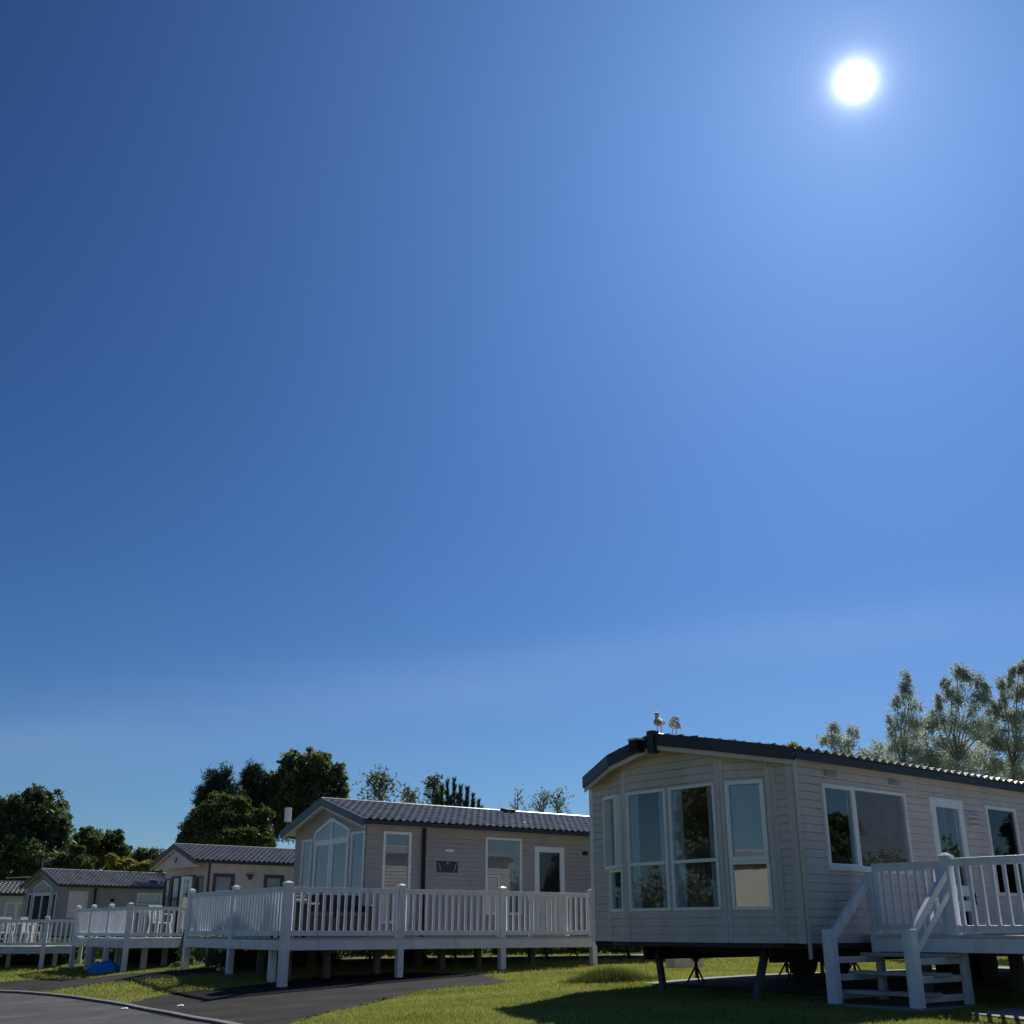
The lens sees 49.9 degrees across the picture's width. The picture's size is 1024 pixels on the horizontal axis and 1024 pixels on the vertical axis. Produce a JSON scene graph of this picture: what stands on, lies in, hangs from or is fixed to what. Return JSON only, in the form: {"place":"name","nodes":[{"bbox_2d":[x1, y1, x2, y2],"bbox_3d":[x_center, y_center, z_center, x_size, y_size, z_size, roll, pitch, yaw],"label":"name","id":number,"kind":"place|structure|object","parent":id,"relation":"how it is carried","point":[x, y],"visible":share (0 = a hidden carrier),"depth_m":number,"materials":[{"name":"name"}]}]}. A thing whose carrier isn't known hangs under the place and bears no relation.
{"place":"outdoors","nodes":[
{"label":"outdoors","id":0,"kind":"place"},
{"bbox_2d":[0,992,212,1023],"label":"road","id":1,"kind":"structure","parent":0,"point":[15,1008],"depth_m":17.00,"materials":[{"name":"grey asphalt"}]},
{"bbox_2d":[0,967,217,993],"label":"driveway","id":2,"kind":"structure","parent":0,"point":[41,985],"depth_m":22.60,"materials":[{"name":"grey asphalt"}]},
{"bbox_2d":[110,972,512,1023],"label":"driveway","id":3,"kind":"structure","parent":0,"point":[292,1001],"depth_m":17.94,"materials":[{"name":"grey asphalt"}]},
{"bbox_2d":[0,937,1023,1023],"bbox_3d":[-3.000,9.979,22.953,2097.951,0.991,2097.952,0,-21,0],"label":"ground","id":4,"kind":"structure","parent":0,"point":[462,963],"depth_m":14.01,"materials":[{"name":"green plant"}]},
{"bbox_2d":[0,881,26,936],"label":"static caravan","id":5,"kind":"object","parent":4,"relation":"on","point":[11,898],"visible":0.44,"depth_m":48.99,"materials":[{"name":"beige"}]},
{"bbox_2d":[1,902,24,933],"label":"french door","id":6,"kind":"structure","parent":5,"relation":"in","point":[16,904],"depth_m":48.86,"materials":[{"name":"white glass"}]},
{"bbox_2d":[8,876,30,941],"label":"tv aerial","id":7,"kind":"object","parent":5,"relation":"attached to","point":[23,901],"visible":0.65,"depth_m":47.16,"materials":[{"name":"metal"}]},
{"bbox_2d":[0,953,76,965],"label":"hedge","id":8,"kind":"object","parent":4,"relation":"on","point":[60,960],"visible":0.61,"depth_m":37.66,"materials":[{"name":"green plant"}]},
{"bbox_2d":[0,782,77,938],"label":"broadleaf tree","id":9,"kind":"object","parent":4,"relation":"on","point":[35,823],"visible":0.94,"depth_m":60.20,"materials":[{"name":"green plant"}]},
{"bbox_2d":[0,916,83,968],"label":"veranda deck","id":10,"kind":"structure","parent":4,"relation":"on","point":[54,948],"depth_m":35.16,"materials":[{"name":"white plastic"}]},
{"bbox_2d":[0,917,15,945],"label":"garden chair","id":11,"kind":"object","parent":10,"relation":"on","point":[10,918],"visible":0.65,"depth_m":36.03,"materials":[{"name":"white plastic"}]},
{"bbox_2d":[3,923,35,945],"bbox_3d":[-16.443,14.138,36.819,0.900,0.712,0.800,5,-21,-14],"label":"garden table","id":12,"kind":"object","parent":10,"relation":"on","point":[20,923],"visible":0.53,"depth_m":36.54,"materials":[{"name":"white plastic"}]},
{"bbox_2d":[18,917,40,945],"bbox_3d":[-15.898,13.842,36.289,0.520,0.893,0.568,-16,-26,36],"label":"garden chair","id":13,"kind":"object","parent":10,"relation":"on","point":[24,924],"visible":0.65,"depth_m":36.19,"materials":[{"name":"white plastic"}]},
{"bbox_2d":[43,843,97,941],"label":"yellow bush","id":14,"kind":"object","parent":4,"relation":"on","point":[74,857],"visible":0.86,"depth_m":57.19,"materials":[{"name":"green plant"}]},
{"bbox_2d":[0,933,174,954],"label":"hedge","id":15,"kind":"object","parent":4,"relation":"on","point":[37,938],"visible":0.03,"depth_m":48.29,"materials":[{"name":"green plant"}]},
{"bbox_2d":[19,868,165,937],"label":"static caravan","id":16,"kind":"object","parent":4,"relation":"on","point":[56,894],"visible":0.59,"depth_m":46.69,"materials":[{"name":"brown plastic"}]},
{"bbox_2d":[23,894,32,933],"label":"window","id":17,"kind":"structure","parent":16,"relation":"in","point":[29,899],"depth_m":46.79,"materials":[{"name":"white glass"}]},
{"bbox_2d":[29,893,51,933],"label":"french door","id":18,"kind":"structure","parent":16,"relation":"in","point":[40,908],"depth_m":46.06,"materials":[{"name":"white glass"}]},
{"bbox_2d":[33,880,52,894],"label":"gable window","id":19,"kind":"structure","parent":16,"relation":"in","point":[45,881],"depth_m":46.41,"materials":[{"name":"white plastic"}]},
{"bbox_2d":[48,893,56,933],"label":"window","id":20,"kind":"structure","parent":16,"relation":"in","point":[54,895],"depth_m":45.39,"materials":[{"name":"white glass"}]},
{"bbox_2d":[66,891,88,917],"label":"window","id":21,"kind":"structure","parent":16,"relation":"in","point":[75,898],"depth_m":45.81,"materials":[{"name":"clear glass"}]},
{"bbox_2d":[136,893,161,904],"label":"window","id":22,"kind":"structure","parent":16,"relation":"in","point":[141,897],"depth_m":48.19,"materials":[{"name":"clear glass"}]},
{"bbox_2d":[67,825,133,870],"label":"broadleaf tree","id":23,"kind":"object","parent":4,"relation":"on","point":[99,844],"visible":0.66,"depth_m":68.73,"materials":[{"name":"green plant"}]},
{"bbox_2d":[88,959,119,973],"bbox_3d":[-11.441,12.832,31.069,0.882,0.375,0.741,0,-21,0],"label":"tarpaulin","id":24,"kind":"object","parent":4,"relation":"on","point":[110,965],"visible":0.91,"depth_m":30.80,"materials":[{"name":"blue plastic"}]},
{"bbox_2d":[0,990,240,1023],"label":"kerb","id":25,"kind":"structure","parent":4,"relation":"on","point":[186,1016],"depth_m":17.31,"materials":[{"name":"concrete"}]},
{"bbox_2d":[104,853,164,872],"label":"yellow bush","id":26,"kind":"object","parent":4,"relation":"on","point":[116,863],"visible":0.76,"depth_m":58.66,"materials":[{"name":"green plant"}]},
{"bbox_2d":[127,846,165,871],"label":"broadleaf tree","id":27,"kind":"object","parent":4,"relation":"on","point":[139,854],"visible":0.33,"depth_m":79.99,"materials":[{"name":"green plant"}]},
{"bbox_2d":[133,949,181,964],"bbox_3d":[-10.940,13.810,34.314,1.984,1.013,1.142,0,-21,0],"label":"green shrub","id":28,"kind":"object","parent":4,"relation":"on","point":[159,961],"visible":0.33,"depth_m":33.92,"materials":[{"name":"green plant"}]},
{"bbox_2d":[68,902,269,972],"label":"veranda deck","id":29,"kind":"structure","parent":4,"relation":"on","point":[107,923],"depth_m":31.34,"materials":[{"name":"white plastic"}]},
{"bbox_2d":[146,905,172,937],"bbox_3d":[-10.197,11.850,31.821,0.568,0.893,0.520,-15,-25,34],"label":"garden chair","id":30,"kind":"object","parent":29,"relation":"on","point":[149,913],"visible":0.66,"depth_m":31.86,"materials":[{"name":"white plastic"}]},
{"bbox_2d":[168,930,201,968],"bbox_3d":[-7.308,9.969,24.538,0.911,1.210,0.719,4,-21,-12],"label":"green shrub","id":31,"kind":"object","parent":4,"relation":"on","point":[192,962],"visible":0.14,"depth_m":24.42,"materials":[{"name":"green plant"}]},
{"bbox_2d":[101,948,293,964],"bbox_3d":[-9.705,14.035,34.879,6.527,0.638,1.173,14,-25,-33],"label":"hedge","id":32,"kind":"object","parent":4,"relation":"on","point":[134,955],"visible":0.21,"depth_m":33.69,"materials":[{"name":"green plant"}]},
{"bbox_2d":[11,936,394,962],"bbox_3d":[-10.420,16.650,42.197,17.023,1.027,1.256,15,-26,-35],"label":"hedge","id":33,"kind":"object","parent":4,"relation":"on","point":[100,953],"visible":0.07,"depth_m":38.40,"materials":[{"name":"green plant"}]},
{"bbox_2d":[177,760,252,846],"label":"pine tree","id":34,"kind":"object","parent":4,"relation":"on","point":[218,780],"visible":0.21,"depth_m":56.47,"materials":[{"name":"green plant"}]},
{"bbox_2d":[174,790,276,847],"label":"bushy conifer","id":35,"kind":"object","parent":4,"relation":"on","point":[234,820],"visible":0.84,"depth_m":50.54,"materials":[{"name":"green plant"}]},
{"bbox_2d":[237,757,282,843],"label":"pine tree","id":36,"kind":"object","parent":4,"relation":"on","point":[252,775],"visible":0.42,"depth_m":58.32,"materials":[{"name":"green plant"}]},
{"bbox_2d":[201,948,342,970],"bbox_3d":[-5.024,9.438,23.247,3.142,0.510,1.182,14,-25,-32],"label":"hedge","id":37,"kind":"object","parent":4,"relation":"on","point":[244,958],"visible":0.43,"depth_m":22.70,"materials":[{"name":"green plant"}]},
{"bbox_2d":[238,745,350,844],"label":"broadleaf tree","id":38,"kind":"object","parent":4,"relation":"on","point":[301,783],"visible":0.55,"depth_m":59.96,"materials":[{"name":"green plant"}]},
{"bbox_2d":[351,764,402,801],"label":"slender tree","id":39,"kind":"object","parent":4,"relation":"on","point":[382,786],"visible":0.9,"depth_m":50.66,"materials":[{"name":"green plant"}]},
{"bbox_2d":[181,881,597,986],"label":"veranda deck","id":40,"kind":"structure","parent":4,"relation":"on","point":[539,933],"depth_m":21.91,"materials":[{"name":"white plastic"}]},
{"bbox_2d":[270,895,319,937],"bbox_3d":[-4.129,7.732,21.015,0.800,0.760,0.532,14,-25,-32],"label":"barbecue","id":41,"kind":"object","parent":40,"relation":"on","point":[297,914],"visible":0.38,"depth_m":20.89,"materials":[{"name":"black metal"}]},
{"bbox_2d":[297,894,372,930],"bbox_3d":[-3.642,7.942,21.739,1.700,0.720,0.780,14,-25,-32],"label":"garden sofa","id":42,"kind":"object","parent":40,"relation":"on","point":[320,906],"visible":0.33,"depth_m":21.73,"materials":[{"name":"wicker"}]},
{"bbox_2d":[174,935,642,961],"bbox_3d":[-1.431,12.094,30.724,16.142,0.839,1.190,14,-25,-32],"label":"hedge","id":43,"kind":"object","parent":4,"relation":"on","point":[197,952],"visible":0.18,"depth_m":31.07,"materials":[{"name":"green plant"}]},
{"bbox_2d":[397,783,420,803],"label":"slender tree","id":44,"kind":"object","parent":4,"relation":"on","point":[409,796],"visible":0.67,"depth_m":50.60,"materials":[{"name":"green plant"}]},
{"bbox_2d":[404,949,427,958],"bbox_3d":[-2.357,10.458,26.468,0.760,1.004,0.561,-12,-24,29],"label":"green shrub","id":45,"kind":"object","parent":4,"relation":"on","point":[408,954],"visible":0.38,"depth_m":26.33,"materials":[{"name":"green plant"}]},
{"bbox_2d":[420,771,445,804],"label":"slender tree","id":46,"kind":"object","parent":4,"relation":"on","point":[432,782],"visible":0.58,"depth_m":50.63,"materials":[{"name":"green plant"}]},
{"bbox_2d":[431,776,483,807],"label":"upright fir","id":47,"kind":"object","parent":4,"relation":"on","point":[455,796],"visible":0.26,"depth_m":48.60,"materials":[{"name":"green plant"}]},
{"bbox_2d":[338,954,642,965],"bbox_3d":[0.387,11.201,27.576,10.700,0.062,3.500,14,-25,-32],"label":"concrete pad","id":48,"kind":"object","parent":4,"relation":"on","point":[387,961],"visible":0.6,"depth_m":26.35,"materials":[{"name":"grey concrete"}]},
{"bbox_2d":[280,797,631,964],"bbox_3d":[0.024,9.452,27.992,11.000,3.669,4.491,14,-25,-32],"label":"static caravan","id":49,"kind":"object","parent":48,"relation":"on","point":[347,843],"visible":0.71,"depth_m":25.48,"materials":[{"name":"brown plastic"}]},
{"bbox_2d":[299,839,312,894],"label":"window","id":50,"kind":"structure","parent":49,"relation":"in","point":[306,855],"depth_m":26.23,"materials":[{"name":"white glass"}]},
{"bbox_2d":[312,838,349,894],"bbox_3d":[-4.128,8.514,24.984,0.102,2.020,1.750,14,-25,-32],"label":"french door","id":51,"kind":"structure","parent":49,"relation":"in","point":[330,859],"depth_m":25.12,"materials":[{"name":"white glass"}]},
{"bbox_2d":[313,817,350,843],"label":"gable window","id":52,"kind":"structure","parent":49,"relation":"in","point":[333,830],"depth_m":25.38,"materials":[{"name":"white glass"}]},
{"bbox_2d":[348,830,366,905],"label":"window","id":53,"kind":"structure","parent":49,"relation":"in","point":[356,867],"depth_m":24.23,"materials":[{"name":"white glass"}]},
{"bbox_2d":[381,831,411,923],"bbox_3d":[-2.559,8.023,24.167,0.710,1.920,0.085,14,-25,-32],"label":"window","id":54,"kind":"structure","parent":49,"relation":"in","point":[390,834],"depth_m":24.29,"materials":[{"name":"white glass"}]},
{"bbox_2d":[485,837,521,914],"bbox_3d":[-0.206,8.519,25.744,1.030,1.710,0.085,14,-25,-32],"label":"window","id":55,"kind":"structure","parent":49,"relation":"in","point":[497,841],"depth_m":25.85,"materials":[{"name":"white glass"}]},
{"bbox_2d":[534,846,564,926],"bbox_3d":[0.904,9.067,26.338,0.890,2.005,0.130,14,-25,-32],"label":"door","id":56,"kind":"structure","parent":49,"relation":"in","point":[549,865],"depth_m":26.50,"materials":[{"name":"white glass"}]},
{"bbox_2d":[509,784,529,810],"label":"slender tree","id":57,"kind":"object","parent":4,"relation":"on","point":[515,804],"visible":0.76,"depth_m":48.66,"materials":[{"name":"green plant"}]},
{"bbox_2d":[528,787,556,812],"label":"slender tree","id":58,"kind":"object","parent":4,"relation":"on","point":[541,807],"visible":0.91,"depth_m":48.49,"materials":[{"name":"green plant"}]},
{"bbox_2d":[542,786,573,813],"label":"slender tree","id":59,"kind":"object","parent":4,"relation":"on","point":[557,806],"visible":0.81,"depth_m":48.51,"materials":[{"name":"green plant"}]},
{"bbox_2d":[555,966,673,984],"bbox_3d":[1.654,7.173,17.048,2.675,0.317,1.037,0,-21,0],"label":"long grass tuft","id":60,"kind":"object","parent":4,"relation":"on","point":[608,975],"visible":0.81,"depth_m":16.87,"materials":[{"name":"green plant"}]},
{"bbox_2d":[666,958,702,967],"bbox_3d":[3.483,9.030,22.244,0.680,0.345,0.440,7,-22,-19],"label":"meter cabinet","id":61,"kind":"object","parent":4,"relation":"on","point":[684,963],"visible":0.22,"depth_m":22.04,"materials":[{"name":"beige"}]},
{"bbox_2d":[645,967,1011,994],"bbox_3d":[6.936,7.548,17.850,10.100,0.100,3.520,16,-26,-36],"label":"concrete pad","id":62,"kind":"object","parent":4,"relation":"on","point":[774,982],"visible":0.39,"depth_m":15.78,"materials":[{"name":"grey concrete"}]},
{"bbox_2d":[582,730,1023,1000],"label":"static caravan","id":63,"kind":"object","parent":62,"relation":"on","point":[703,847],"visible":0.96,"depth_m":14.93,"materials":[{"name":"beige plastic"}]},
{"bbox_2d":[602,794,622,869],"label":"window","id":64,"kind":"structure","parent":63,"relation":"in","point":[612,826],"depth_m":15.85,"materials":[{"name":"white glass"}]},
{"bbox_2d":[609,868,623,911],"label":"window","id":65,"kind":"structure","parent":63,"relation":"in","point":[612,873],"depth_m":15.66,"materials":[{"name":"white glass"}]},
{"bbox_2d":[625,788,671,911],"bbox_3d":[1.884,4.632,15.077,0.099,1.580,0.750,16,-26,-37],"label":"window","id":66,"kind":"structure","parent":63,"relation":"in","point":[632,817],"depth_m":15.12,"materials":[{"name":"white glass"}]},
{"bbox_2d":[654,712,664,732],"bbox_3d":[2.045,2.903,15.257,0.145,0.302,0.371,4,-21,-9],"label":"gull","id":67,"kind":"object","parent":63,"relation":"on","point":[659,722],"visible":1,"depth_m":15.22,"materials":[{"name":"white"}]},
{"bbox_2d":[669,716,680,734],"bbox_3d":[2.305,3.003,15.430,0.162,0.250,0.309,-12,-24,30],"label":"gull","id":68,"kind":"object","parent":63,"relation":"on","point":[674,723],"visible":0.99,"depth_m":15.34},
{"bbox_2d":[668,782,722,910],"bbox_3d":[2.418,4.402,14.470,0.099,1.580,0.810,16,-26,-36],"label":"window","id":69,"kind":"structure","parent":63,"relation":"in","point":[678,861],"depth_m":14.53,"materials":[{"name":"white glass"}]},
{"bbox_2d":[724,779,769,860],"bbox_3d":[3.006,3.945,14.082,0.510,1.000,0.100,-10,-23,24],"label":"window","id":70,"kind":"structure","parent":63,"relation":"in","point":[733,804],"depth_m":14.09,"materials":[{"name":"clear glass"}]},
{"bbox_2d":[729,860,773,909],"bbox_3d":[3.010,4.686,13.808,0.510,0.580,0.085,-10,-23,24],"label":"window","id":71,"kind":"structure","parent":63,"relation":"in","point":[732,870],"depth_m":13.78,"materials":[{"name":"white plastic"}]},
{"bbox_2d":[820,783,860,868],"bbox_3d":[4.223,4.059,14.213,0.675,1.040,0.085,16,-26,-36],"label":"window","id":72,"kind":"structure","parent":63,"relation":"in","point":[848,790],"depth_m":14.26,"materials":[{"name":"white plastic"}]},
{"bbox_2d":[853,787,912,871],"bbox_3d":[4.964,4.275,14.784,1.245,1.040,0.085,16,-26,-37],"label":"window","id":73,"kind":"structure","parent":63,"relation":"in","point":[903,850],"depth_m":14.86,"materials":[{"name":"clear glass"}]},
{"bbox_2d":[928,796,980,934],"bbox_3d":[6.275,5.044,15.619,0.880,1.895,0.125,16,-26,-37],"label":"door","id":74,"kind":"structure","parent":63,"relation":"in","point":[934,802],"depth_m":15.78,"materials":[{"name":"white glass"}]},
{"bbox_2d":[983,805,1023,896],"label":"window","id":75,"kind":"structure","parent":63,"relation":"in","point":[1001,822],"depth_m":16.68,"materials":[{"name":"white glass"}]},
{"bbox_2d":[814,719,895,761],"bbox_3d":[10.792,9.813,33.392,2.523,7.164,1.530,0,-21,0],"label":"silver willow","id":76,"kind":"object","parent":4,"relation":"on","point":[835,737],"visible":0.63,"depth_m":34.42,"materials":[{"name":"green plant"}]},
{"bbox_2d":[818,1000,985,1012],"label":"paving slab","id":77,"kind":"structure","parent":4,"relation":"on","point":[896,1006],"depth_m":12.48,"materials":[{"name":"concrete"}]},
{"bbox_2d":[878,667,962,770],"bbox_3d":[12.055,8.966,33.208,2.630,8.613,2.560,7,-22,-17],"label":"silver willow","id":78,"kind":"object","parent":4,"relation":"on","point":[923,756],"visible":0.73,"depth_m":33.51,"materials":[{"name":"green plant"}]},
{"bbox_2d":[821,853,1023,1008],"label":"veranda deck","id":79,"kind":"structure","parent":4,"relation":"on","point":[919,973],"depth_m":12.91,"materials":[{"name":"white plastic"}]},
{"bbox_2d":[917,661,1003,777],"bbox_3d":[13.973,8.950,33.777,3.134,9.052,2.595,0,-21,0],"label":"silver willow","id":80,"kind":"object","parent":4,"relation":"on","point":[958,751],"visible":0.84,"depth_m":34.74,"materials":[{"name":"green plant"}]},
{"bbox_2d":[911,730,1023,777],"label":"silver willow","id":81,"kind":"object","parent":4,"relation":"on","point":[940,756],"visible":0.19,"depth_m":38.20,"materials":[{"name":"green plant"}]},
{"bbox_2d":[971,1007,1023,1018],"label":"footpath","id":82,"kind":"structure","parent":4,"relation":"on","point":[1017,1012],"depth_m":11.67,"materials":[{"name":"concrete"}]},
{"bbox_2d":[980,657,1023,781],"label":"silver willow","id":83,"kind":"object","parent":4,"relation":"on","point":[1013,718],"visible":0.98,"depth_m":33.79,"materials":[{"name":"green plant"}]},
{"bbox_2d":[0,0,1023,872],"label":"sky","id":84,"kind":"structure","parent":0,"point":[479,393],"materials":[{"name":"blue"}]},
{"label":"concrete pad","id":85,"kind":"structure","parent":0,"visible":0},
{"bbox_2d":[149,843,336,950],"bbox_3d":[-7.650,14.359,40.300,10.270,3.844,4.114,15,-26,-35],"label":"static caravan","id":86,"kind":"object","parent":85,"relation":"on","point":[200,868],"visible":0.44,"depth_m":37.79,"materials":[{"name":"beige plastic"}]},
{"bbox_2d":[159,878,170,931],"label":"window","id":87,"kind":"structure","parent":86,"relation":"in","point":[165,902],"depth_m":38.89,"materials":[{"name":"glass"}]},
{"bbox_2d":[168,874,195,932],"bbox_3d":[-11.329,13.448,37.739,0.102,1.850,2.070,15,-26,-35],"label":"french door","id":88,"kind":"structure","parent":86,"relation":"in","point":[174,896],"depth_m":38.19,"materials":[{"name":"white glass"}]},
{"bbox_2d":[176,876,192,931],"bbox_3d":[-11.041,13.221,37.097,0.360,1.760,0.085,2,-21,-6],"label":"open door leaf","id":89,"kind":"structure","parent":86,"relation":"in","point":[190,878],"depth_m":37.24,"materials":[{"name":"white plastic"}]},
{"bbox_2d":[195,876,203,919],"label":"window","id":90,"kind":"structure","parent":86,"relation":"in","point":[197,877],"depth_m":37.04,"materials":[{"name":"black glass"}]},
{"bbox_2d":[212,873,234,907],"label":"window","id":91,"kind":"structure","parent":86,"relation":"in","point":[221,882],"depth_m":36.85,"materials":[{"name":"black glass"}]},
{"bbox_2d":[263,875,283,900],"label":"window","id":92,"kind":"structure","parent":86,"relation":"in","point":[270,881],"depth_m":37.95,"materials":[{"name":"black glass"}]}
]}

